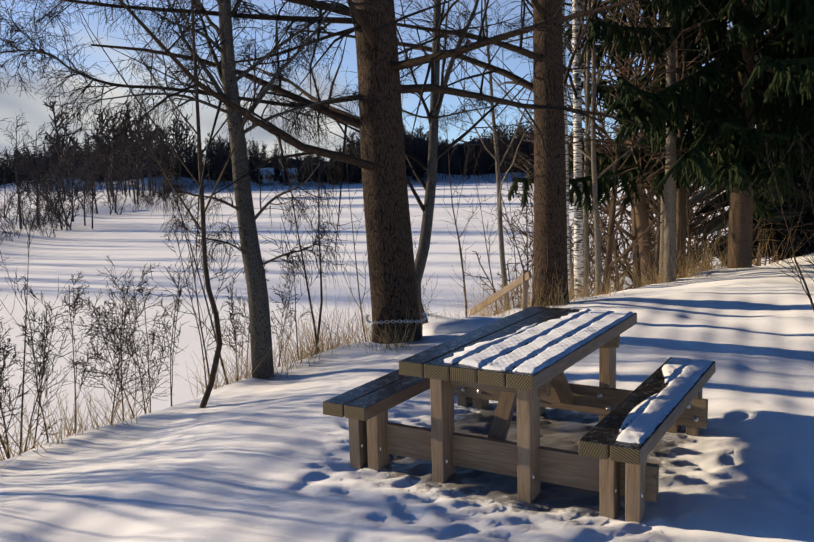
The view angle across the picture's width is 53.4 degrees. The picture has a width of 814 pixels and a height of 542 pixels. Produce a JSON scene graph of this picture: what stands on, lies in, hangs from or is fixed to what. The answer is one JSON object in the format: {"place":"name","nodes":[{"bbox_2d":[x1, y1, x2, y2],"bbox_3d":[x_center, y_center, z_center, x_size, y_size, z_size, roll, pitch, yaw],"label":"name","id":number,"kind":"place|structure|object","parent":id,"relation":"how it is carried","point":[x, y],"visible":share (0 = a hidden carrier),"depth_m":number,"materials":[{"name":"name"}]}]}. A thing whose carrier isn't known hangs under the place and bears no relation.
{"place":"outdoors","nodes":[
{"label":"outdoors","id":0,"kind":"place"},
{"bbox_2d":[0,0,774,167],"label":"sky","id":1,"kind":"structure","parent":0,"point":[36,113],"materials":[{"name":"blue"}]},
{"bbox_2d":[0,172,813,541],"bbox_3d":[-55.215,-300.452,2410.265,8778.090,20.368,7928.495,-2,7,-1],"label":"ground","id":2,"kind":"structure","parent":0,"point":[252,460],"depth_m":6.61,"materials":[{"name":"white snow"}]},
{"bbox_2d":[1,138,533,184],"bbox_3d":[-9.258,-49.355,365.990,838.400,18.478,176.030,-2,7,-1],"label":"distant trees","id":3,"kind":"object","parent":2,"relation":"on","point":[442,169],"visible":0.02,"depth_m":340.01,"materials":[{"name":"green plant"}]},
{"bbox_2d":[255,168,297,180],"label":"houses","id":4,"kind":"structure","parent":2,"relation":"on","point":[267,176],"depth_m":298.68,"materials":[{"name":"paint"}]},
{"bbox_2d":[91,0,478,378],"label":"tree","id":5,"kind":"object","parent":2,"relation":"on","point":[259,314],"visible":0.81,"depth_m":7.66,"materials":[{"name":"grey bark"}]},
{"bbox_2d":[0,0,643,343],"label":"tree","id":6,"kind":"object","parent":2,"relation":"on","point":[390,252],"visible":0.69,"depth_m":8.57,"materials":[{"name":"brown plant"}]},
{"bbox_2d":[365,312,506,323],"bbox_3d":[0.663,0.545,9.407,2.581,0.319,0.624,-7,9,-36],"label":"chain","id":7,"kind":"object","parent":6,"relation":"attached to","point":[407,321],"visible":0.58,"depth_m":8.75,"materials":[{"name":"grey metal"}]},
{"bbox_2d":[0,101,755,240],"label":"bare forest","id":8,"kind":"object","parent":2,"relation":"on","point":[139,164],"visible":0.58,"depth_m":180.22,"materials":[{"name":"brown plant"}]},
{"bbox_2d":[0,0,813,459],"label":"twig","id":9,"kind":"object","parent":2,"relation":"on","point":[300,38],"visible":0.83,"depth_m":7.50,"materials":[{"name":"brown plant"}]},
{"bbox_2d":[0,0,813,459],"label":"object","id":10,"kind":"object","parent":2,"relation":"on","point":[206,286],"visible":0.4,"depth_m":8.10,"materials":[{"name":"brown plant"}]},
{"bbox_2d":[0,214,813,466],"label":"grass","id":11,"kind":"structure","parent":2,"relation":"on","point":[488,313],"depth_m":8.74,"materials":[{"name":"beige plant"}]},
{"bbox_2d":[0,14,813,263],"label":"conifer forest","id":12,"kind":"object","parent":2,"relation":"on","point":[777,217],"visible":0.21,"depth_m":19.88,"materials":[{"name":"plant"}]},
{"bbox_2d":[423,317,504,335],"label":"snow","id":13,"kind":"structure","parent":2,"relation":"on","point":[448,327],"depth_m":9.43,"materials":[{"name":"white snow"}]},
{"bbox_2d":[470,270,531,315],"bbox_3d":[1.262,0.390,11.098,0.074,0.965,1.795,-4,7,-20],"label":"step rail","id":14,"kind":"object","parent":2,"relation":"on","point":[524,278],"visible":0.67,"depth_m":10.52,"materials":[{"name":"brown wood"}]},
{"bbox_2d":[323,306,715,522],"bbox_3d":[0.796,0.754,5.103,1.864,0.772,1.950,3,8,30],"label":"picnic table","id":15,"kind":"object","parent":2,"relation":"on","point":[525,359],"visible":1,"depth_m":4.60,"materials":[{"name":"brown wood"}]},
{"bbox_2d":[562,0,582,297],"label":"birch","id":16,"kind":"object","parent":2,"relation":"on","point":[578,214],"visible":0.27,"depth_m":13.63,"materials":[{"name":"white plant"}]},
{"bbox_2d":[409,0,801,310],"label":"tree","id":17,"kind":"object","parent":2,"relation":"on","point":[666,232],"visible":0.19,"depth_m":13.50,"materials":[{"name":"plant"}]},
{"bbox_2d":[464,0,813,313],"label":"forest brush","id":18,"kind":"object","parent":2,"relation":"on","point":[640,236],"visible":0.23,"depth_m":17.82,"materials":[{"name":"plant"}]},
{"bbox_2d":[513,0,813,267],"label":"tree trunk","id":19,"kind":"object","parent":2,"relation":"on","point":[740,228],"visible":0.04,"depth_m":14.19,"materials":[{"name":"brown plant"}]},
{"bbox_2d":[507,0,813,226],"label":"spruce tree","id":20,"kind":"object","parent":19,"relation":"attached to","point":[737,162],"visible":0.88,"depth_m":12.65,"materials":[{"name":"green plant"}]}
]}

